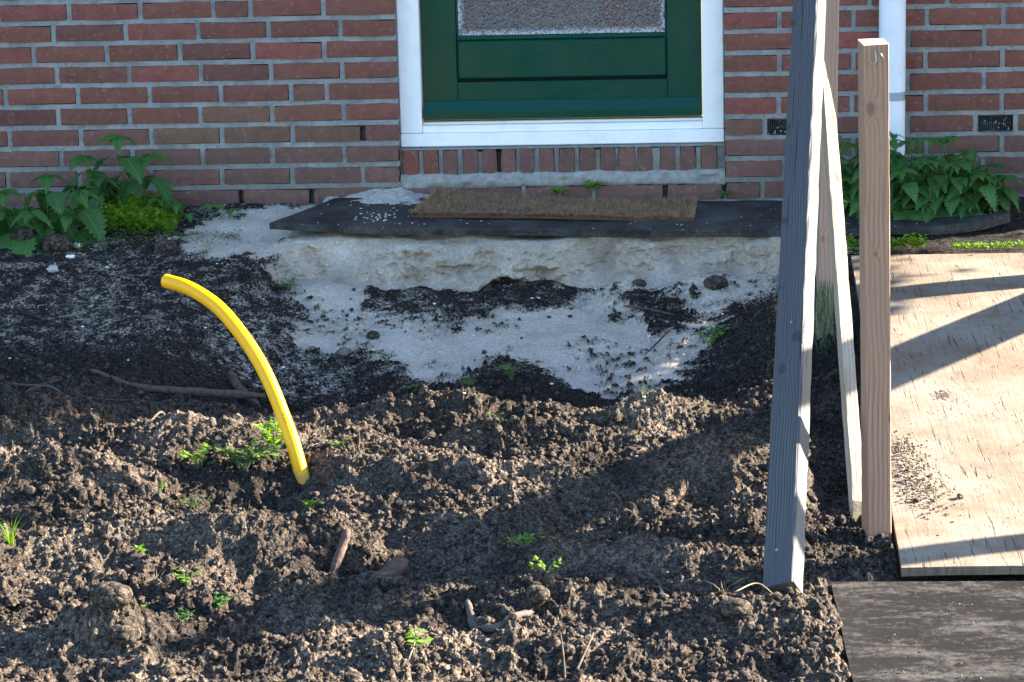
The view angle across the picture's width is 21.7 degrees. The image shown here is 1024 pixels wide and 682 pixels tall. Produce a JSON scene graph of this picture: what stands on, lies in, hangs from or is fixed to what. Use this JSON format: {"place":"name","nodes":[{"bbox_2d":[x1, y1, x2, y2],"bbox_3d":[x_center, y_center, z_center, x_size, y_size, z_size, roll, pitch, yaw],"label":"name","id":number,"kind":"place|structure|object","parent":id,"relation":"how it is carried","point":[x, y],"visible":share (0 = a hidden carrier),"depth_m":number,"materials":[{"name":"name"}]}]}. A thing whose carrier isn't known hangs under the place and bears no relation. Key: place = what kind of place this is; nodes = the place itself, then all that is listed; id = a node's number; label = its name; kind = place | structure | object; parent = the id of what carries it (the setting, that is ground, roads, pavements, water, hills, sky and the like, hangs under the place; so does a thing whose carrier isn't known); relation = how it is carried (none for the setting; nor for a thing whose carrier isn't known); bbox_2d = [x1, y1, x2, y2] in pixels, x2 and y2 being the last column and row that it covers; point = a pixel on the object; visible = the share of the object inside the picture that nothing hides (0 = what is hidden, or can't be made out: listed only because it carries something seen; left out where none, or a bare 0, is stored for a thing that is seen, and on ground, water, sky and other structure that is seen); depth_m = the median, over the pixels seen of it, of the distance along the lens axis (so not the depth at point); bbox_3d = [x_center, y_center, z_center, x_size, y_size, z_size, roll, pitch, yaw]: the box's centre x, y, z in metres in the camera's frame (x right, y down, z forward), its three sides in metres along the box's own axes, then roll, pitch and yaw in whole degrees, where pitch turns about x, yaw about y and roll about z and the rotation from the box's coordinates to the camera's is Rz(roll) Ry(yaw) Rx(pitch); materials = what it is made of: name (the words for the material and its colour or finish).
{"place":"outdoors","nodes":[
{"label":"outdoors","id":0,"kind":"place"},
{"bbox_2d":[0,195,1023,681],"bbox_3d":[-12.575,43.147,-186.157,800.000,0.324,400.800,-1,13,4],"label":"ground","id":1,"kind":"structure","parent":0,"point":[592,343],"depth_m":6.06,"materials":[{"name":"brown soil"}]},
{"bbox_2d":[0,514,21,546],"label":"grass tuft","id":2,"kind":"object","parent":1,"relation":"on","point":[11,542],"visible":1,"depth_m":5.33,"materials":[{"name":"green plant"}]},
{"bbox_2d":[8,379,61,385],"bbox_3d":[-1.198,0.105,6.715,0.145,0.019,0.005,-9,14,-29],"label":"root","id":3,"kind":"object","parent":1,"relation":"on","point":[18,384],"visible":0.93,"depth_m":6.71,"materials":[{"name":"brown plant"}]},
{"bbox_2d":[27,384,63,394],"bbox_3d":[-1.176,0.141,6.619,0.139,0.058,0.046,-4,13,-13],"label":"root","id":4,"kind":"object","parent":1,"relation":"on","point":[48,386],"visible":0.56,"depth_m":6.63,"materials":[{"name":"brown wood"}]},
{"bbox_2d":[46,265,58,272],"bbox_3d":[-1.333,-0.208,7.740,0.036,0.026,0.029,7,15,32],"label":"pebble","id":5,"kind":"object","parent":1,"relation":"on","point":[52,268],"visible":1,"depth_m":7.73,"materials":[{"name":"stone"}]},
{"bbox_2d":[0,171,107,256],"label":"nettle plant","id":6,"kind":"object","parent":1,"relation":"on","point":[65,220],"visible":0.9,"depth_m":7.94,"materials":[{"name":"green plant"}]},
{"bbox_2d":[72,237,87,250],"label":"weed","id":7,"kind":"object","parent":1,"relation":"on","point":[80,246],"visible":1,"depth_m":7.89,"materials":[{"name":"green plant"}]},
{"bbox_2d":[62,133,173,227],"bbox_3d":[-1.208,-0.452,8.143,0.348,0.364,0.246,-1,13,4],"label":"nettle plant","id":8,"kind":"object","parent":1,"relation":"on","point":[99,182],"visible":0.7,"depth_m":8.11,"materials":[{"name":"green plant"}]},
{"bbox_2d":[82,396,159,403],"bbox_3d":[-0.951,0.155,6.585,0.231,0.034,0.044,-1,13,4],"label":"root","id":9,"kind":"object","parent":1,"relation":"on","point":[120,399],"visible":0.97,"depth_m":6.57,"materials":[{"name":"brown plant"}]},
{"bbox_2d":[77,181,184,232],"bbox_3d":[-1.188,-0.406,8.079,0.376,0.133,0.227,-1,13,4],"label":"chickweed cover","id":10,"kind":"object","parent":1,"relation":"on","point":[134,214],"visible":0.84,"depth_m":8.05,"materials":[{"name":"green plant"}]},
{"bbox_2d":[135,543,145,552],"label":"weed","id":11,"kind":"object","parent":1,"relation":"on","point":[141,549],"visible":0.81,"depth_m":5.32,"materials":[{"name":"green plant"}]},
{"bbox_2d":[151,411,165,419],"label":"twig","id":12,"kind":"object","parent":1,"relation":"on","point":[158,413],"visible":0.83,"depth_m":6.28,"materials":[{"name":"beige wood"}]},
{"bbox_2d":[158,482,166,492],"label":"weed","id":13,"kind":"object","parent":1,"relation":"on","point":[161,485],"visible":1,"depth_m":5.81,"materials":[{"name":"green plant"}]},
{"bbox_2d":[95,226,241,256],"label":"creeping weeds","id":14,"kind":"object","parent":1,"relation":"on","point":[187,235],"visible":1,"depth_m":7.96,"materials":[{"name":"green plant"}]},
{"bbox_2d":[90,369,265,398],"bbox_3d":[-0.857,0.113,6.744,0.493,0.051,0.055,3,13,20],"label":"dead branch","id":15,"kind":"object","parent":1,"relation":"on","point":[200,392],"visible":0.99,"depth_m":6.71,"materials":[{"name":"brown wood"}]},
{"bbox_2d":[175,608,194,622],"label":"weed","id":16,"kind":"object","parent":1,"relation":"on","point":[183,616],"visible":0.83,"depth_m":4.93,"materials":[{"name":"green plant"}]},
{"bbox_2d":[173,565,202,586],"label":"weed","id":17,"kind":"object","parent":1,"relation":"on","point":[185,579],"visible":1,"depth_m":5.16,"materials":[{"name":"green plant"}]},
{"bbox_2d":[176,442,211,466],"bbox_3d":[-0.712,0.266,5.995,0.076,0.061,0.099,-1,13,4],"label":"weed","id":18,"kind":"object","parent":1,"relation":"on","point":[202,452],"visible":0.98,"depth_m":5.98,"materials":[{"name":"green plant"}]},
{"bbox_2d":[146,197,242,225],"bbox_3d":[-0.961,-0.353,8.117,0.294,0.173,0.155,-1,13,4],"label":"nettle plant","id":19,"kind":"object","parent":1,"relation":"on","point":[177,206],"visible":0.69,"depth_m":8.09,"materials":[{"name":"green plant"}]},
{"bbox_2d":[180,493,211,509],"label":"weed","id":20,"kind":"object","parent":1,"relation":"on","point":[193,505],"visible":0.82,"depth_m":5.76,"materials":[{"name":"green plant"}]},
{"bbox_2d":[192,244,215,253],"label":"grass tuft","id":21,"kind":"object","parent":1,"relation":"on","point":[205,251],"visible":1,"depth_m":7.84,"materials":[{"name":"green plant"}]},
{"bbox_2d":[211,591,232,607],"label":"weed","id":22,"kind":"object","parent":1,"relation":"on","point":[218,602],"visible":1,"depth_m":5.07,"materials":[{"name":"green plant"}]},
{"bbox_2d":[161,274,308,484],"bbox_3d":[-0.614,0.146,6.048,0.456,0.561,0.054,10,17,41],"label":"yellow pipe","id":23,"kind":"object","parent":1,"relation":"on","point":[224,313],"visible":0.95,"depth_m":5.99,"materials":[{"name":"yellow plastic"}]},
{"bbox_2d":[200,437,281,469],"bbox_3d":[-0.601,0.258,5.958,0.179,0.086,0.126,-1,13,4],"label":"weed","id":24,"kind":"object","parent":1,"relation":"on","point":[231,453],"visible":1,"depth_m":5.95,"materials":[{"name":"green plant"}]},
{"bbox_2d":[229,371,259,406],"bbox_3d":[-0.695,0.124,6.905,0.026,0.055,0.199,-7,14,-23],"label":"root stub","id":25,"kind":"object","parent":1,"relation":"on","point":[236,383],"visible":0.73,"depth_m":6.93,"materials":[{"name":"brown plant"}]},
{"bbox_2d":[253,417,284,461],"bbox_3d":[-0.540,0.228,6.015,0.077,0.113,0.079,11,17,43],"label":"uprooted weed","id":26,"kind":"object","parent":1,"relation":"on","point":[267,429],"visible":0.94,"depth_m":6.01,"materials":[{"name":"green plant"}]},
{"bbox_2d":[276,276,295,291],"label":"weed","id":27,"kind":"object","parent":1,"relation":"on","point":[287,284],"visible":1,"depth_m":7.71,"materials":[{"name":"green plant"}]},
{"bbox_2d":[301,499,321,507],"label":"weed","id":28,"kind":"object","parent":1,"relation":"on","point":[306,504],"visible":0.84,"depth_m":5.67,"materials":[{"name":"green plant"}]},
{"bbox_2d":[326,436,352,447],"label":"weed","id":29,"kind":"object","parent":1,"relation":"on","point":[340,442],"visible":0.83,"depth_m":5.99,"materials":[{"name":"green plant"}]},
{"bbox_2d":[329,528,350,575],"bbox_3d":[-0.344,0.430,5.285,0.022,0.110,0.080,6,15,32],"label":"root stub","id":30,"kind":"object","parent":1,"relation":"on","point":[338,556],"visible":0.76,"depth_m":5.28,"materials":[{"name":"brown plant"}]},
{"bbox_2d":[337,346,350,356],"bbox_3d":[-0.457,0.030,7.249,0.038,0.029,0.038,-1,13,4],"label":"pebble","id":31,"kind":"object","parent":1,"relation":"on","point":[344,351],"visible":1,"depth_m":7.24,"materials":[{"name":"stone"}]},
{"bbox_2d":[356,430,359,449],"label":"twig","id":32,"kind":"object","parent":1,"relation":"on","point":[358,444],"visible":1,"depth_m":5.96,"materials":[{"name":"brown wood"}]},
{"bbox_2d":[374,350,397,363],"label":"weed","id":33,"kind":"object","parent":1,"relation":"on","point":[385,355],"visible":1,"depth_m":7.17,"materials":[{"name":"green plant"}]},
{"bbox_2d":[378,556,407,575],"bbox_3d":[-0.253,0.467,5.276,0.041,0.052,0.215,3,13,21],"label":"stone","id":34,"kind":"object","parent":1,"relation":"on","point":[398,565],"visible":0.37,"depth_m":5.30,"materials":[{"name":"grey stone"}]},
{"bbox_2d":[398,630,415,661],"bbox_3d":[-0.180,0.533,4.694,0.026,0.022,0.124,-4,13,-10],"label":"straw","id":35,"kind":"object","parent":1,"relation":"on","point":[412,647],"visible":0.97,"depth_m":4.67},
{"bbox_2d":[405,627,433,647],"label":"weed","id":36,"kind":"object","parent":1,"relation":"on","point":[416,637],"visible":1,"depth_m":4.69,"materials":[{"name":"green plant"}]},
{"bbox_2d":[9,243,844,482],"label":"shell fragments","id":37,"kind":"object","parent":1,"relation":"on","point":[70,256],"visible":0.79,"depth_m":7.58,"materials":[{"name":"white"}]},
{"bbox_2d":[458,376,477,387],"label":"weed","id":38,"kind":"object","parent":1,"relation":"on","point":[470,381],"visible":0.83,"depth_m":6.94,"materials":[{"name":"green plant"}]},
{"bbox_2d":[465,598,533,633],"bbox_3d":[-0.035,0.509,4.859,0.131,0.044,0.112,2,13,14],"label":"pale root","id":39,"kind":"object","parent":1,"relation":"on","point":[488,628],"visible":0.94,"depth_m":4.86,"materials":[{"name":"beige wood"}]},
{"bbox_2d":[492,357,528,379],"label":"weed","id":40,"kind":"object","parent":1,"relation":"on","point":[512,369],"visible":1,"depth_m":7.03,"materials":[{"name":"green plant"}]},
{"bbox_2d":[507,532,544,547],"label":"weed","id":41,"kind":"object","parent":1,"relation":"on","point":[520,536],"visible":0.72,"depth_m":5.37,"materials":[{"name":"green plant"}]},
{"bbox_2d":[533,563,547,572],"bbox_3d":[0.094,0.440,5.016,0.152,0.079,0.018,-11,16,-38],"label":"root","id":42,"kind":"object","parent":1,"relation":"on","point":[537,568],"visible":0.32,"depth_m":4.96,"materials":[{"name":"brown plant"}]},
{"bbox_2d":[529,555,560,572],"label":"weed","id":43,"kind":"object","parent":1,"relation":"on","point":[539,564],"visible":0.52,"depth_m":5.11,"materials":[{"name":"green plant"}]},
{"bbox_2d":[560,632,565,678],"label":"twig","id":44,"kind":"object","parent":1,"relation":"on","point":[564,668],"visible":0.97,"depth_m":4.68,"materials":[{"name":"beige wood"}]},
{"bbox_2d":[574,632,593,674],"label":"twig","id":45,"kind":"object","parent":1,"relation":"on","point":[583,655],"visible":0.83,"depth_m":4.71,"materials":[{"name":"beige wood"}]},
{"bbox_2d":[582,179,604,194],"bbox_3d":[0.248,-0.473,8.182,0.068,0.050,0.060,-4,13,-10],"label":"clover","id":46,"kind":"object","parent":1,"relation":"on","point":[592,185],"visible":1,"depth_m":8.18,"materials":[{"name":"green plant"}]},
{"bbox_2d":[269,197,1010,236],"bbox_3d":[0.372,-0.371,7.934,2.166,0.072,0.440,-1,13,4],"label":"rubber mat","id":47,"kind":"object","parent":1,"relation":"on","point":[752,218],"visible":0.73,"depth_m":7.81,"materials":[{"name":"black rubber"}]},
{"bbox_2d":[323,187,429,204],"bbox_3d":[-0.396,-0.420,8.113,0.375,0.055,0.274,-1,13,4],"label":"sand heap","id":48,"kind":"object","parent":47,"relation":"on","point":[394,196],"visible":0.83,"depth_m":8.17,"materials":[{"name":"white sand"}]},
{"bbox_2d":[409,184,699,220],"bbox_3d":[0.136,-0.415,8.011,0.875,0.074,0.365,-1,13,4],"label":"doormat","id":49,"kind":"object","parent":47,"relation":"on","point":[439,202],"visible":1,"depth_m":8.00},
{"bbox_2d":[624,305,673,314],"bbox_3d":[0.385,-0.088,7.467,0.176,0.010,0.010,9,16,39],"label":"root","id":50,"kind":"object","parent":1,"relation":"on","point":[639,307],"visible":1,"depth_m":7.47,"materials":[{"name":"brown plant"}]},
{"bbox_2d":[644,330,669,354],"bbox_3d":[0.393,0.004,7.242,0.007,0.030,0.203,4,14,24],"label":"root","id":51,"kind":"object","parent":1,"relation":"on","point":[661,338],"visible":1,"depth_m":7.26,"materials":[{"name":"brown plant"}]},
{"bbox_2d":[691,324,729,345],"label":"weed","id":52,"kind":"object","parent":1,"relation":"on","point":[712,336],"visible":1,"depth_m":7.21,"materials":[{"name":"green plant"}]},
{"bbox_2d":[714,190,736,198],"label":"weed","id":53,"kind":"object","parent":1,"relation":"on","point":[723,192],"visible":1,"depth_m":8.15,"materials":[{"name":"green plant"}]},
{"bbox_2d":[735,583,788,597],"bbox_3d":[0.471,0.465,4.912,0.108,0.023,0.067,4,14,25],"label":"straw","id":54,"kind":"object","parent":1,"relation":"on","point":[759,584],"visible":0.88,"depth_m":4.94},
{"bbox_2d":[762,0,825,593],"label":"timber beam","id":55,"kind":"structure","parent":1,"relation":"on","point":[783,562],"depth_m":5.49,"materials":[{"name":"grey wood"}]},
{"bbox_2d":[812,277,836,350],"bbox_3d":[0.814,-0.023,6.959,0.121,0.275,0.085,-1,13,4],"label":"trailing weed","id":56,"kind":"object","parent":1,"relation":"on","point":[824,299],"visible":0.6,"depth_m":6.95,"materials":[{"name":"green plant"}]},
{"bbox_2d":[815,0,838,339],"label":"square stake","id":57,"kind":"object","parent":1,"relation":"on","point":[823,259],"visible":0.46,"depth_m":6.98,"materials":[{"name":"brown wood"}]},
{"bbox_2d":[821,62,861,520],"bbox_3d":[0.725,-0.132,5.807,0.046,0.033,1.306,9,54,-12],"label":"wooden lath","id":58,"kind":"object","parent":1,"relation":"on","point":[847,372],"visible":0.79,"depth_m":5.76,"materials":[{"name":"beige wood"}]},
{"bbox_2d":[838,134,892,215],"bbox_3d":[1.019,-0.462,7.939,0.288,0.328,0.232,-1,13,4],"label":"nettle plant","id":59,"kind":"object","parent":1,"relation":"on","point":[847,167],"visible":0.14,"depth_m":7.89,"materials":[{"name":"green plant"}]},
{"bbox_2d":[858,38,890,539],"bbox_3d":[0.716,-0.054,5.235,0.055,1.074,0.057,-3,13,-5],"label":"square stake","id":60,"kind":"object","parent":1,"relation":"on","point":[873,132],"visible":0.91,"depth_m":5.20,"materials":[{"name":"brown wood"}]},
{"bbox_2d":[832,581,1023,681],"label":"dark board","id":61,"kind":"object","parent":1,"relation":"on","point":[994,631],"visible":0.99,"depth_m":4.80,"materials":[{"name":"grey wood"}]},
{"bbox_2d":[851,270,1023,681],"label":"soil crumbs","id":62,"kind":"object","parent":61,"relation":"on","point":[931,488],"visible":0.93,"depth_m":5.62,"materials":[{"name":"soil"}]},
{"bbox_2d":[841,131,1022,220],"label":"nettle plant","id":63,"kind":"object","parent":1,"relation":"on","point":[962,187],"visible":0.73,"depth_m":7.82,"materials":[{"name":"green plant"}]},
{"bbox_2d":[846,231,1023,249],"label":"weed strip","id":64,"kind":"object","parent":1,"relation":"on","point":[898,242],"visible":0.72,"depth_m":7.49,"materials":[{"name":"green plant"}]},
{"bbox_2d":[851,253,1023,575],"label":"plywood sheet","id":65,"kind":"object","parent":1,"relation":"on","point":[932,341],"visible":0.85,"depth_m":6.09,"materials":[{"name":"beige wood"}]},
{"bbox_2d":[0,0,1023,207],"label":"house","id":66,"kind":"structure","parent":0,"point":[308,102],"depth_m":8.20,"materials":[{"name":"brick"}]},
{"bbox_2d":[420,0,701,121],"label":"door","id":67,"kind":"structure","parent":66,"relation":"in","point":[483,60],"depth_m":8.20,"materials":[{"name":"green paint"}]},
{"bbox_2d":[550,187,567,195],"bbox_3d":[0.147,-0.457,8.188,0.058,0.029,0.051,-1,13,4],"label":"clover","id":68,"kind":"object","parent":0,"point":[558,190],"visible":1,"depth_m":8.19,"materials":[{"name":"green plant"}]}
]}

